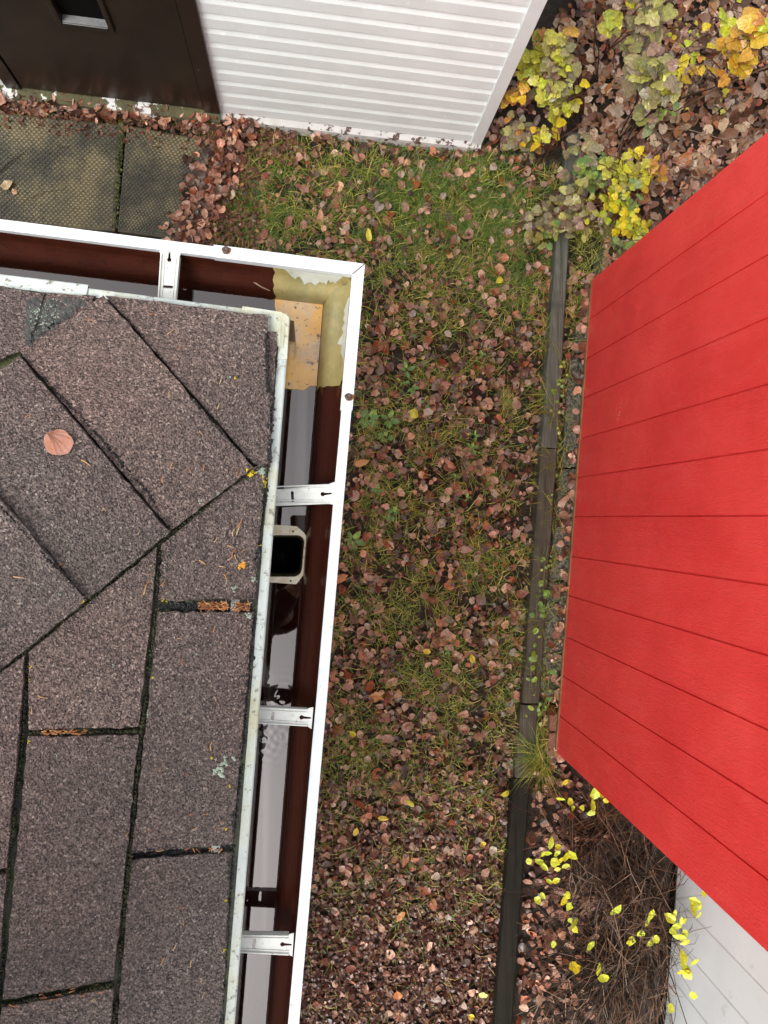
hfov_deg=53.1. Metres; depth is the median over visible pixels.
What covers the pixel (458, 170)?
fallen leaf
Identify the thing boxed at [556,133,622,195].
shrub
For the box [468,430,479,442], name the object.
weed
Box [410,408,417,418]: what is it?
fallen leaf
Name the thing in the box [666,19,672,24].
fallen leaf
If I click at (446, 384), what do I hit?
fallen leaf
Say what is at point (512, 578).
fallen leaf
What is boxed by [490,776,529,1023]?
edging timber
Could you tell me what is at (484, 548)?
fallen leaf
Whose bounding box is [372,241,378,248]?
fallen leaf
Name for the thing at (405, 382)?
weed
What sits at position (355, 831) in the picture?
fallen leaf
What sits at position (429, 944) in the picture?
fallen leaf
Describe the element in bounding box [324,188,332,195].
fallen leaf
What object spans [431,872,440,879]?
fallen leaf
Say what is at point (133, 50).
door
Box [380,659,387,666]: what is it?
fallen leaf
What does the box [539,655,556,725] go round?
creeping plant
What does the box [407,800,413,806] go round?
fallen leaf
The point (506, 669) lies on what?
fallen leaf
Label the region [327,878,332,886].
fallen leaf
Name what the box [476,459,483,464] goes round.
fallen leaf
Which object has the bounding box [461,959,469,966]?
fallen leaf
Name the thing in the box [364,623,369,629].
fallen leaf
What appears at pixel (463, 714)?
fallen leaf
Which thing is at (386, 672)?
fallen leaf
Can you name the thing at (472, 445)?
weed
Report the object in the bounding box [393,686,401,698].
fallen leaf
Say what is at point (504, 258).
fallen leaf
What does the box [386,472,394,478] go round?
fallen leaf
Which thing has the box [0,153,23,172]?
twig
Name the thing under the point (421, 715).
fallen leaf
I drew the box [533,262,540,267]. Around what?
fallen leaf
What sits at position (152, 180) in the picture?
paver
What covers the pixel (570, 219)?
shrub
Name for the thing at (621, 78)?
fallen leaf
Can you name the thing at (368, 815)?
fallen leaf
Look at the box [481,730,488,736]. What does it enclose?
fallen leaf
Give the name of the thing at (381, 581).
fallen leaf
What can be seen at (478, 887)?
fallen leaf
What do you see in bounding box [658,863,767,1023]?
outbuilding
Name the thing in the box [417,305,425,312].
fallen leaf
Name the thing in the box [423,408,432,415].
fallen leaf
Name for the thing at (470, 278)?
fallen leaf
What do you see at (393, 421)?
weed
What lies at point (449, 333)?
fallen leaf
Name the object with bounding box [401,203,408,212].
fallen leaf
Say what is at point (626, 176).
shrub
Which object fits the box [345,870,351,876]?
fallen leaf
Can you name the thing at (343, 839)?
fallen leaf
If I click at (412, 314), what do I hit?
fallen leaf
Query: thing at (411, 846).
fallen leaf
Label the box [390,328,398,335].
fallen leaf
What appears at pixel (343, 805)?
fallen leaf
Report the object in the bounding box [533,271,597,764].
leaf litter
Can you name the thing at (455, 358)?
fallen leaf
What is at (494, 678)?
fallen leaf
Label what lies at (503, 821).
fallen leaf
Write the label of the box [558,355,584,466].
concrete block
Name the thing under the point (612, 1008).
bare bush
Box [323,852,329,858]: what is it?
fallen leaf
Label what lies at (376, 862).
fallen leaf
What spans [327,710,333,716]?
fallen leaf
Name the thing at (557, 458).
grass tuft
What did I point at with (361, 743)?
fallen leaf
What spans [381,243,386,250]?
fallen leaf
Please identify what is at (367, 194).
fallen leaf
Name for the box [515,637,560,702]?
grass tuft
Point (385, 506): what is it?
fallen leaf
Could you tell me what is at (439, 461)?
leaf litter
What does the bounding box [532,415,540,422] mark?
fallen leaf
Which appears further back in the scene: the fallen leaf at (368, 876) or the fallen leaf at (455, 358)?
the fallen leaf at (455, 358)
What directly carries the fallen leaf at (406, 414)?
on the leaf litter at (439, 461)
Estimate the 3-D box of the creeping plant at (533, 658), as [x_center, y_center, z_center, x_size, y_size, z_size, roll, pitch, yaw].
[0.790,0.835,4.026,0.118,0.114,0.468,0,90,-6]
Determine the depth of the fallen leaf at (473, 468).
4.03 m
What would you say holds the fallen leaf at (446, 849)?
on the leaf litter at (439, 461)
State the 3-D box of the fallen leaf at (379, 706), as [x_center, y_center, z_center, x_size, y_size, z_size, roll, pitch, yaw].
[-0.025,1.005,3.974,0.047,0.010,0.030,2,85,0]
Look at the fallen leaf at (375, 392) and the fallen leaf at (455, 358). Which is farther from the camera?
the fallen leaf at (455, 358)
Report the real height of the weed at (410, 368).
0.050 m
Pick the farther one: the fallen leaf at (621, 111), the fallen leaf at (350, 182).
the fallen leaf at (621, 111)
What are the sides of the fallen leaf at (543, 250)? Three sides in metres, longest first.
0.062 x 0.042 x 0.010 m
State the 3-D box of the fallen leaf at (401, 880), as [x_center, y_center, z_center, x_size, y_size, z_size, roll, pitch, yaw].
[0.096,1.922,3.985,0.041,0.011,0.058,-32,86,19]
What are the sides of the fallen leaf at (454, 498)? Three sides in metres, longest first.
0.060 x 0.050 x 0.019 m
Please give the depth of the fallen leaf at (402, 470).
4.00 m
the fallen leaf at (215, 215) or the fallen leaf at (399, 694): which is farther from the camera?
the fallen leaf at (399, 694)
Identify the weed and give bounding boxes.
[345,531,364,549]
[359,409,379,428]
[371,483,384,494]
[377,430,393,441]
[380,409,399,428]
[385,506,397,521]
[397,378,409,385]
[401,362,415,378]
[408,383,419,395]
[421,396,429,407]
[466,443,477,454]
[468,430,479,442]
[479,350,487,358]
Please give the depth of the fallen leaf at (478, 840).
4.02 m
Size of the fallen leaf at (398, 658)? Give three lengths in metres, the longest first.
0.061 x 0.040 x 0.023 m
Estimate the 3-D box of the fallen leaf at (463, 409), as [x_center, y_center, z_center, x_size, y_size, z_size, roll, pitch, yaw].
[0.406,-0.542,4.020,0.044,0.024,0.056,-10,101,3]
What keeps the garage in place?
on the ground at (550, 12)
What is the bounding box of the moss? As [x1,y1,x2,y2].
[111,121,124,228]
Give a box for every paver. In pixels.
[0,113,122,233]
[118,126,229,239]
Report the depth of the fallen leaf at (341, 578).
3.96 m
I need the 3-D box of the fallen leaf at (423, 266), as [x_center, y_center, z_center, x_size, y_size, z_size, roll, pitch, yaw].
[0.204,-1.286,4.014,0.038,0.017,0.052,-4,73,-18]
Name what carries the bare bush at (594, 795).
on the ground at (550, 12)
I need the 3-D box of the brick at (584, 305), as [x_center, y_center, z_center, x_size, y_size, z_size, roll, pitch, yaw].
[1.078,-1.097,4.106,0.060,0.090,0.176,2,89,-5]
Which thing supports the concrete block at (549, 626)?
on the ground at (550, 12)
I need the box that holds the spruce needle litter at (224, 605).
[39,600,251,1001]
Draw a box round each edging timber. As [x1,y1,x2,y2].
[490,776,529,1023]
[511,702,537,777]
[518,449,556,702]
[537,231,568,448]
[557,132,580,206]
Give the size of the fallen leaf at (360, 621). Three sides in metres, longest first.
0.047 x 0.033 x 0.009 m
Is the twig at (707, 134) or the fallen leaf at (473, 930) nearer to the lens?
the fallen leaf at (473, 930)
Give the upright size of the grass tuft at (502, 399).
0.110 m
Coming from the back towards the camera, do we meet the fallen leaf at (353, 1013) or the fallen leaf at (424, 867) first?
the fallen leaf at (424, 867)
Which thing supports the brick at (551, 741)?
on the ground at (550, 12)
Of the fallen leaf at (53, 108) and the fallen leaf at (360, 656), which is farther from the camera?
the fallen leaf at (360, 656)
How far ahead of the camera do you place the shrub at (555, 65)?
3.47 m
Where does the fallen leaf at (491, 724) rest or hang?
on the grass at (410, 495)
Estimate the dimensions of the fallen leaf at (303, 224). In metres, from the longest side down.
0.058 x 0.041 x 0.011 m
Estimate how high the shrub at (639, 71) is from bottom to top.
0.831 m
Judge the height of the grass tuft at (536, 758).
0.216 m
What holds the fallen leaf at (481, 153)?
on the grass at (503, 200)
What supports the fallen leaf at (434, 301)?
on the grass at (410, 495)
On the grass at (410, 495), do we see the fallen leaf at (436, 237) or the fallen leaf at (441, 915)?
the fallen leaf at (436, 237)
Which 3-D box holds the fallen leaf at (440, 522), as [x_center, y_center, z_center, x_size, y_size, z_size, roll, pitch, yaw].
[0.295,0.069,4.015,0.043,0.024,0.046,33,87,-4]
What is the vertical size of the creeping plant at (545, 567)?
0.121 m
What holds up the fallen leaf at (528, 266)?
on the leaf litter at (439, 461)
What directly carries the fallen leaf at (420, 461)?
on the leaf litter at (439, 461)
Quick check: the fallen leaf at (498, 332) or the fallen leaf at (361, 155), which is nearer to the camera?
the fallen leaf at (361, 155)
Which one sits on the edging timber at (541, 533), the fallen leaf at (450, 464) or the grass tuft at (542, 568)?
the grass tuft at (542, 568)
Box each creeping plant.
[525,628,546,717]
[529,580,549,617]
[539,548,552,592]
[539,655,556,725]
[545,360,567,501]
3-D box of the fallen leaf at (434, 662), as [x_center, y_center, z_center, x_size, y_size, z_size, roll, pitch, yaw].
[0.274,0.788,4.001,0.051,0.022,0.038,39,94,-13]
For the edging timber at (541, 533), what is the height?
0.119 m
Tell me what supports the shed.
on the concrete block at (556, 535)
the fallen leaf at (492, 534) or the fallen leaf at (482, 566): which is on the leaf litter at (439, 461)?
the fallen leaf at (492, 534)
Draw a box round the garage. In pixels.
[0,0,546,152]
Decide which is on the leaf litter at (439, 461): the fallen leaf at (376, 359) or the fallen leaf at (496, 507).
the fallen leaf at (496, 507)
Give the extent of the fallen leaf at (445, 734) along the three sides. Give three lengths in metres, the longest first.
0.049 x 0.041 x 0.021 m
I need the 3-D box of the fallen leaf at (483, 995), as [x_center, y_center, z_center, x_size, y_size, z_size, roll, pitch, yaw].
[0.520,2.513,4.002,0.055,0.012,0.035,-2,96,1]
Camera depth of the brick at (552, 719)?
4.03 m
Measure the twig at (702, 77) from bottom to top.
0.143 m
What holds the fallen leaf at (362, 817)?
on the leaf chips
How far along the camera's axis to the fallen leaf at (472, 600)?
4.03 m
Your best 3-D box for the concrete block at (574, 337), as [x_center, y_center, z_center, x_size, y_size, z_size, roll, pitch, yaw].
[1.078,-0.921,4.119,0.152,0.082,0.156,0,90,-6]
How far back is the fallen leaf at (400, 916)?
3.97 m
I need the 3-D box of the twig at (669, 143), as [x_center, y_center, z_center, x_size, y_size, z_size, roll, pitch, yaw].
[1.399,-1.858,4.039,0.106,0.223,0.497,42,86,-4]
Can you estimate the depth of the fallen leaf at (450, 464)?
4.03 m
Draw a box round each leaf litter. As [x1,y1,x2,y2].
[0,88,259,245]
[5,63,572,1023]
[514,256,673,1023]
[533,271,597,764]
[541,0,767,290]
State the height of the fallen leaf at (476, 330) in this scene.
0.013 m
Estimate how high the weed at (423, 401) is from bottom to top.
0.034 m
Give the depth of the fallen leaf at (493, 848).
4.03 m
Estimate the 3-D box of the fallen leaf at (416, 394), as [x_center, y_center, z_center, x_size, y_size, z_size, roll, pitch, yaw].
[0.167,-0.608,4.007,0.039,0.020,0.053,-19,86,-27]
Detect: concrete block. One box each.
[540,581,566,693]
[548,469,578,579]
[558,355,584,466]
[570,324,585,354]
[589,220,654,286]
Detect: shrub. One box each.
[500,26,605,149]
[500,110,557,160]
[523,177,605,250]
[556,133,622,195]
[593,0,678,81]
[596,146,667,224]
[610,208,651,257]
[617,41,767,157]
[663,18,767,118]
[693,0,767,156]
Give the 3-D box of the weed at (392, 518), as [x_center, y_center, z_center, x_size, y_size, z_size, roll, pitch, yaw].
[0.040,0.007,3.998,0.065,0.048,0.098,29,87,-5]
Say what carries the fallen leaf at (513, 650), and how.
on the grass at (410, 495)
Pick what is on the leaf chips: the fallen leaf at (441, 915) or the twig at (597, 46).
the fallen leaf at (441, 915)
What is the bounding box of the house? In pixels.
[0,219,364,1023]
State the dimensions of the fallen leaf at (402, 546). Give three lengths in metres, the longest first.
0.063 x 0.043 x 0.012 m
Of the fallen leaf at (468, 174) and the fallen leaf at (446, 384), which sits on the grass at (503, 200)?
the fallen leaf at (468, 174)
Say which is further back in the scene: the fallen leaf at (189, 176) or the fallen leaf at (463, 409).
the fallen leaf at (463, 409)
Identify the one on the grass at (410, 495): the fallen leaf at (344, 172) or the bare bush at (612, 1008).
the fallen leaf at (344, 172)
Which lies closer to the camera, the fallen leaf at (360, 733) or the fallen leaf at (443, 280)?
the fallen leaf at (360, 733)
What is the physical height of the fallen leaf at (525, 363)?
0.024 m
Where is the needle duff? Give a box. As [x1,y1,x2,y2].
[0,101,297,249]
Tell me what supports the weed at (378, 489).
on the ground at (550, 12)
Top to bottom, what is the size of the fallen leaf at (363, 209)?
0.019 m
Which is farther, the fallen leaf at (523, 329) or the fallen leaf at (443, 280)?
the fallen leaf at (523, 329)
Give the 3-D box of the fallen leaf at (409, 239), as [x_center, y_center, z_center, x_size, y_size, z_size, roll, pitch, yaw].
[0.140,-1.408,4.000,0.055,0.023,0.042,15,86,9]
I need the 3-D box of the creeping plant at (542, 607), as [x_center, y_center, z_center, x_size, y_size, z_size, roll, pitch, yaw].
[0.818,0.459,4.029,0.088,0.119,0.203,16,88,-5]
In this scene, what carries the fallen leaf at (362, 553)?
on the grass at (410, 495)
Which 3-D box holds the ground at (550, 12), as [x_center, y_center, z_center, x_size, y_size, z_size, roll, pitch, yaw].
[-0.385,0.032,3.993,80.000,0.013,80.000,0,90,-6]
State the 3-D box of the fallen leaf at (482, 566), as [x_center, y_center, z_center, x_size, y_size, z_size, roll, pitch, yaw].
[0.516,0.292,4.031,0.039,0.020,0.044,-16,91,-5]
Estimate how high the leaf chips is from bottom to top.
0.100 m
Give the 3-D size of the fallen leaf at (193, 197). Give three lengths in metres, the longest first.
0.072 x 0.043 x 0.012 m
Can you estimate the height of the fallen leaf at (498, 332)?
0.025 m
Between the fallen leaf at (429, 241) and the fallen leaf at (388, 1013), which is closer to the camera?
the fallen leaf at (388, 1013)
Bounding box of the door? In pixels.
[0,0,202,108]
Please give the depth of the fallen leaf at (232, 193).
3.91 m
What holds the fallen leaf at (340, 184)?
on the leaf litter at (439, 461)
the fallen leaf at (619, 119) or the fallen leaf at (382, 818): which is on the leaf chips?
the fallen leaf at (382, 818)
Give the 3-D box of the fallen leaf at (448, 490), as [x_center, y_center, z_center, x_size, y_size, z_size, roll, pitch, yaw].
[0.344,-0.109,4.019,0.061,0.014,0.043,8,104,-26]
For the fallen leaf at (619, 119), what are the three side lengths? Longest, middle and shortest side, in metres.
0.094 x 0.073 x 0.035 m
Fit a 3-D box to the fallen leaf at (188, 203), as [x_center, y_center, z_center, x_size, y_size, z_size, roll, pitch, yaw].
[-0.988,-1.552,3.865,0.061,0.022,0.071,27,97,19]
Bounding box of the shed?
[555,132,767,951]
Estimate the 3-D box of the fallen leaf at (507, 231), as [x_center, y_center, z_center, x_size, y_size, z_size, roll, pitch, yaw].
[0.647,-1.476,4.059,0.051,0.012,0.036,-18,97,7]
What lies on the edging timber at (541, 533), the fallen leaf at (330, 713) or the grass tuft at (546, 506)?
the grass tuft at (546, 506)
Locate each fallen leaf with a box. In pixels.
[0,180,11,189]
[51,105,58,110]
[182,154,191,166]
[182,200,190,208]
[186,174,194,181]
[186,220,195,228]
[190,193,196,201]
[193,180,199,191]
[195,164,202,169]
[197,121,206,128]
[197,228,205,239]
[210,209,218,219]
[222,187,234,201]
[296,153,302,160]
[299,184,309,194]
[300,220,307,228]
[312,148,317,156]
[320,201,326,207]
[320,958,327,965]
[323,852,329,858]
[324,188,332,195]
[324,860,330,866]
[325,236,330,242]
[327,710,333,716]
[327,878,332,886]
[331,907,337,914]
[337,181,343,192]
[337,574,347,583]
[338,773,344,781]
[339,836,346,845]
[340,168,347,175]
[340,879,347,885]
[341,801,346,808]
[343,223,349,230]
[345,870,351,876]
[348,180,353,188]
[348,881,355,888]
[350,945,357,954]
[350,1010,356,1017]
[353,828,358,835]
[354,865,360,872]
[355,459,368,466]
[357,730,363,737]
[358,153,365,160]
[358,206,366,213]
[358,618,364,623]
[358,652,364,659]
[358,738,365,747]
[360,550,365,556]
[360,814,367,822]
[363,515,370,521]
[364,192,372,198]
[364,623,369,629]
[365,813,371,818]
[365,873,371,880]
[366,228,371,240]
[367,196,374,201]
[369,692,383,701]
[371,316,378,324]
[371,390,379,395]
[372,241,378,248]
[372,353,379,361]
[373,384,380,389]
[373,574,379,582]
[374,201,383,212]
[374,472,380,480]
[374,859,380,865]
[376,704,383,708]
[377,236,383,242]
[377,578,383,585]
[378,816,388,820]
[379,807,385,813]
[380,148,388,156]
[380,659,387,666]
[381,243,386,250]
[381,503,389,509]
[381,833,388,842]
[383,668,389,676]
[383,971,389,976]
[384,1010,392,1017]
[385,202,391,209]
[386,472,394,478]
[386,777,394,784]
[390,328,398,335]
[390,390,397,397]
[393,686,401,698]
[393,991,402,998]
[394,654,401,661]
[395,282,402,289]
[395,642,404,647]
[396,912,404,921]
[397,157,403,164]
[398,171,404,177]
[398,500,406,508]
[398,878,405,885]
[399,467,406,473]
[399,542,405,549]
[400,1012,405,1021]
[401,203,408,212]
[402,410,409,417]
[402,703,408,711]
[405,236,411,243]
[405,749,410,755]
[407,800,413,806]
[408,432,414,439]
[409,310,415,316]
[409,357,415,362]
[409,841,414,849]
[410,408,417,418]
[413,391,419,397]
[414,459,422,464]
[414,805,420,812]
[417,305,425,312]
[418,471,424,477]
[418,710,423,718]
[420,264,426,269]
[421,865,427,870]
[423,194,430,201]
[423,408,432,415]
[423,649,430,653]
[424,206,429,213]
[426,236,432,243]
[427,942,432,950]
[429,964,434,972]
[430,899,436,909]
[431,236,439,241]
[431,298,438,304]
[431,320,437,327]
[431,381,437,390]
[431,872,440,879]
[431,995,440,1002]
[432,660,438,665]
[433,668,439,678]
[436,854,442,861]
[437,521,444,527]
[438,911,443,918]
[439,313,445,320]
[440,192,445,198]
[440,277,445,284]
[440,345,446,351]
[440,382,448,389]
[441,550,450,558]
[441,730,447,736]
[443,845,449,852]
[444,330,451,337]
[445,487,453,494]
[447,461,453,467]
[448,819,455,825]
[449,772,455,780]
[450,547,455,553]
[452,354,458,361]
[452,493,457,500]
[452,664,457,671]
[453,249,459,255]
[453,376,458,383]
[453,559,458,566]
[454,168,462,175]
[456,847,462,855]
[457,539,462,546]
[458,407,465,412]
[459,710,468,717]
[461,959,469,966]
[461,1002,466,1008]
[462,462,467,470]
[463,171,470,177]
[464,214,471,220]
[464,275,472,281]
[467,989,474,996]
[468,1014,473,1020]
[469,597,474,603]
[469,926,477,934]
[470,465,476,471]
[470,653,474,662]
[471,847,477,853]
[472,325,477,334]
[474,554,479,561]
[474,732,481,740]
[475,837,481,843]
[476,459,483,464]
[476,884,482,891]
[478,148,485,155]
[479,385,486,390]
[479,564,485,570]
[479,992,487,997]
[480,277,485,284]
[480,544,487,553]
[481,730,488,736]
[481,868,489,876]
[482,668,487,676]
[486,363,494,372]
[489,309,497,316]
[489,531,495,537]
[489,638,496,645]
[489,720,495,727]
[489,846,496,853]
[490,163,496,169]
[490,675,497,683]
[491,489,496,496]
[492,288,499,294]
[493,505,502,511]
[495,328,502,336]
[496,277,502,282]
[497,426,504,433]
[500,253,508,261]
[500,818,507,824]
[500,828,506,836]
[501,791,508,796]
[502,339,508,347]
[502,611,507,616]
[502,667,510,675]
[502,762,509,768]
[503,228,511,234]
[507,339,513,346]
[510,576,515,582]
[510,648,515,655]
[512,310,518,317]
[512,529,520,538]
[513,381,519,388]
[520,326,526,333]
[522,361,528,366]
[526,263,530,269]
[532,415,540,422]
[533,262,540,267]
[539,247,547,253]
[540,181,547,186]
[601,117,613,128]
[607,102,620,115]
[612,105,623,117]
[612,116,623,129]
[616,74,624,83]
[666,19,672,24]
[688,36,699,51]
[701,129,709,139]
[702,86,716,100]
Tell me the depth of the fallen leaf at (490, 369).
4.04 m
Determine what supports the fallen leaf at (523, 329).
on the leaf litter at (439, 461)
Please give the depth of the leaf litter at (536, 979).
4.07 m
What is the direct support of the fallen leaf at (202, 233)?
on the paver at (152, 180)
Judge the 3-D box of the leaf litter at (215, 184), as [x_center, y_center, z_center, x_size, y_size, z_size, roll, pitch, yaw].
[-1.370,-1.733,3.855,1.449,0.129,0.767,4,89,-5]
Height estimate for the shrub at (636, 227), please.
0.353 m
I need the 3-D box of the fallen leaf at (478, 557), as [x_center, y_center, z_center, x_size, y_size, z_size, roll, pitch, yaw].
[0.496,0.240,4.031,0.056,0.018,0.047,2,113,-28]
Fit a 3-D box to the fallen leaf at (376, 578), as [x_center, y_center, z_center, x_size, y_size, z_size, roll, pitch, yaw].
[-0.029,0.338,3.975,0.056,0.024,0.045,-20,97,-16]
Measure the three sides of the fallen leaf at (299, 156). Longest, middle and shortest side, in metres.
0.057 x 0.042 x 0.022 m
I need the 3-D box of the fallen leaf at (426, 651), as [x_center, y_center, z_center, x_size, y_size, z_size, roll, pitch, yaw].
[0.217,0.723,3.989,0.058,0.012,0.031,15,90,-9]
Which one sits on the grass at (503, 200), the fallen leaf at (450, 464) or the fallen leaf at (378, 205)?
the fallen leaf at (378, 205)
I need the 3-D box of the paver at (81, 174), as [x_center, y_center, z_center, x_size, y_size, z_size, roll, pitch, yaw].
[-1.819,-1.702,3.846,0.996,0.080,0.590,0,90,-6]
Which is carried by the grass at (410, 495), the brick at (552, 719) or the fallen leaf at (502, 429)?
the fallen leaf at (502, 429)
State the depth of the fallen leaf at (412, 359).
4.01 m
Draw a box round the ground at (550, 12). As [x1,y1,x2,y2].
[0,0,767,1023]
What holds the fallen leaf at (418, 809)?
on the leaf chips
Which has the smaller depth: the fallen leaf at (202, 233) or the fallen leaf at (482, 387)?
the fallen leaf at (202, 233)
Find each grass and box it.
[10,111,570,1023]
[221,133,559,329]
[527,207,623,785]
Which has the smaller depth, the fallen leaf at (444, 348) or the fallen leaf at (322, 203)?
the fallen leaf at (322, 203)
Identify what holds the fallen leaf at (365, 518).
on the grass at (410, 495)
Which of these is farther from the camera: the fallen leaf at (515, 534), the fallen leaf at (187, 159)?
the fallen leaf at (515, 534)
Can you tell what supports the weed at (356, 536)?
on the ground at (550, 12)
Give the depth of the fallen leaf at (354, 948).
3.95 m
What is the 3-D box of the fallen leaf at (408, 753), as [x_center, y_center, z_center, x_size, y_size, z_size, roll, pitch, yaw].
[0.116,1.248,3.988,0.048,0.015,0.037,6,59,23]
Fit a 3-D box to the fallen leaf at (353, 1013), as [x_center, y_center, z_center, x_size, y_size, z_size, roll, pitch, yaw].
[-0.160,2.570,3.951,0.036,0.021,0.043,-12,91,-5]
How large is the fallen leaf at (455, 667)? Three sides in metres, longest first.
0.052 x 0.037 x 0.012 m
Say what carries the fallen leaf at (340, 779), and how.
on the leaf litter at (439, 461)
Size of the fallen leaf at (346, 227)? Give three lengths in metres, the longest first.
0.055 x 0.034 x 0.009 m
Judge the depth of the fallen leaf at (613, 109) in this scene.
4.10 m
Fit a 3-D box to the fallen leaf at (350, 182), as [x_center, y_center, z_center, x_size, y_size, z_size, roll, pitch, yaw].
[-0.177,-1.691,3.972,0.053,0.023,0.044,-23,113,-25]
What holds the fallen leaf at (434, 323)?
on the grass at (410, 495)
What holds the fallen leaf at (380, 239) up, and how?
on the grass at (503, 200)
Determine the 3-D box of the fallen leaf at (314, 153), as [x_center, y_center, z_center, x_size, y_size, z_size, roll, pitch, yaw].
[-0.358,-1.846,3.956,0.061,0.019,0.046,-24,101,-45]
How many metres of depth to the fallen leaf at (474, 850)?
4.02 m
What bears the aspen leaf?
on the house
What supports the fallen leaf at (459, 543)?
on the grass at (410, 495)
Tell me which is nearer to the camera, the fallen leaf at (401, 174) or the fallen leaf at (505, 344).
the fallen leaf at (401, 174)
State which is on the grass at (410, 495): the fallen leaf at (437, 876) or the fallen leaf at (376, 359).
the fallen leaf at (376, 359)
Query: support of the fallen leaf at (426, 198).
on the grass at (503, 200)
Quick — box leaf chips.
[258,137,565,1023]
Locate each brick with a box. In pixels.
[544,730,555,748]
[545,709,556,730]
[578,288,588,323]
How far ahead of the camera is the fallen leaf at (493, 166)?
4.05 m
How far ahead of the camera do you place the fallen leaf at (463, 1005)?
4.00 m
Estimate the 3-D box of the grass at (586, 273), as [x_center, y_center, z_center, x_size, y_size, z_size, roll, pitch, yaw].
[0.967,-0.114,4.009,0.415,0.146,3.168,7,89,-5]
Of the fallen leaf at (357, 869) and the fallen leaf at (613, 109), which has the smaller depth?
the fallen leaf at (357, 869)
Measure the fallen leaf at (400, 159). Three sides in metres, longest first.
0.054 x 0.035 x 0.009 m
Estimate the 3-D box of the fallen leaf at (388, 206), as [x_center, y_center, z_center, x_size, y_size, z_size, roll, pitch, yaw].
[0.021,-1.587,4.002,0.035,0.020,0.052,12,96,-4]
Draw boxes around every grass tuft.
[494,374,527,424]
[502,703,562,808]
[515,570,554,658]
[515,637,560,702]
[517,305,561,363]
[517,370,566,433]
[525,534,560,600]
[527,472,570,537]
[528,423,569,491]
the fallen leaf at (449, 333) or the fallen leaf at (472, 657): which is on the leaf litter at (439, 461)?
the fallen leaf at (472, 657)
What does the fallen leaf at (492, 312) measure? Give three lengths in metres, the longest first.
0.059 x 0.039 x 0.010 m
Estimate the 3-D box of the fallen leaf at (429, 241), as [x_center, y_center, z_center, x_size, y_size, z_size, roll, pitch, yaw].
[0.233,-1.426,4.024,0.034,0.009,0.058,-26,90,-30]
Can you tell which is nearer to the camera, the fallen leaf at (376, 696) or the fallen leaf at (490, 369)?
the fallen leaf at (376, 696)
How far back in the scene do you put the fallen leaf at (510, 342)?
4.06 m
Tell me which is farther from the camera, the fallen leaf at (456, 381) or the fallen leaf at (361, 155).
the fallen leaf at (456, 381)
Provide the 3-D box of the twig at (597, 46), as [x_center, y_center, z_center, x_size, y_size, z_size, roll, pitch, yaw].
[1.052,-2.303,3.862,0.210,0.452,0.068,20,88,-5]
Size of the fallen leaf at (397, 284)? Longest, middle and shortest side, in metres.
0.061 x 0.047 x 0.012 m
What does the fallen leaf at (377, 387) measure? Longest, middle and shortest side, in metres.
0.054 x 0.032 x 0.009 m
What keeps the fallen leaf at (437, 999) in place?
on the leaf chips
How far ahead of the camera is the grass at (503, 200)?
4.04 m
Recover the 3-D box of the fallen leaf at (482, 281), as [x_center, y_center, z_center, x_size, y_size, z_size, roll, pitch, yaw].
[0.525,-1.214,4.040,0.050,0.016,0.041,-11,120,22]
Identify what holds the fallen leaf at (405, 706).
on the leaf chips
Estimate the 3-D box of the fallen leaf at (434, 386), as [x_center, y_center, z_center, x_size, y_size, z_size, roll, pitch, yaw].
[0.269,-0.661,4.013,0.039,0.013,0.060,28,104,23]
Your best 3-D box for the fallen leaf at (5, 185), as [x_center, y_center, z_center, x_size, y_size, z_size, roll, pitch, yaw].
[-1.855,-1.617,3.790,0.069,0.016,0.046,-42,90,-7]
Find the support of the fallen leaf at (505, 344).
on the grass at (410, 495)
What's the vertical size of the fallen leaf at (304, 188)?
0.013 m
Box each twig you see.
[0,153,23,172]
[428,467,449,484]
[585,23,599,81]
[652,125,693,158]
[657,115,763,142]
[667,18,736,119]
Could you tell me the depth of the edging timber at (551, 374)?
4.03 m
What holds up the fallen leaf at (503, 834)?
on the grass at (410, 495)
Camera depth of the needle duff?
3.93 m
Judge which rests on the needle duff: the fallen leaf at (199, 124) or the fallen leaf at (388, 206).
the fallen leaf at (199, 124)
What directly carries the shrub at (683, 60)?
on the ground at (550, 12)
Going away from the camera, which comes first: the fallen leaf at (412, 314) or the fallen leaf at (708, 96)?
the fallen leaf at (412, 314)
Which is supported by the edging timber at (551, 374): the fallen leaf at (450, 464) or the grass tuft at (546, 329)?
the grass tuft at (546, 329)
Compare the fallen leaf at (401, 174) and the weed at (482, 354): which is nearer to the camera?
the fallen leaf at (401, 174)
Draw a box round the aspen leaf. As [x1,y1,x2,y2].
[44,429,73,455]
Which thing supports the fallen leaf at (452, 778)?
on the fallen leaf
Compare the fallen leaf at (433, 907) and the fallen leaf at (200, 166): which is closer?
the fallen leaf at (200, 166)
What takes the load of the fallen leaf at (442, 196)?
on the grass at (410, 495)
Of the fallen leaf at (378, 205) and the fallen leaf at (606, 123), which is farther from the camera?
the fallen leaf at (606, 123)
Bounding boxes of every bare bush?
[494,771,678,940]
[514,759,688,1023]
[516,807,688,1023]
[518,929,676,1023]
[561,863,711,1023]
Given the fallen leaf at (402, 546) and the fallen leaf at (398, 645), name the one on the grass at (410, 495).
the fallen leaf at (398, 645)
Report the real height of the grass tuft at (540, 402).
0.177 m
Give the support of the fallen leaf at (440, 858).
on the grass at (410, 495)
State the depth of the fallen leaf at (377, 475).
3.98 m
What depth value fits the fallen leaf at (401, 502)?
3.99 m
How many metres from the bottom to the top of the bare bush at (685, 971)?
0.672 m
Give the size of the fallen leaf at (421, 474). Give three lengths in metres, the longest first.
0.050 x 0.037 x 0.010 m

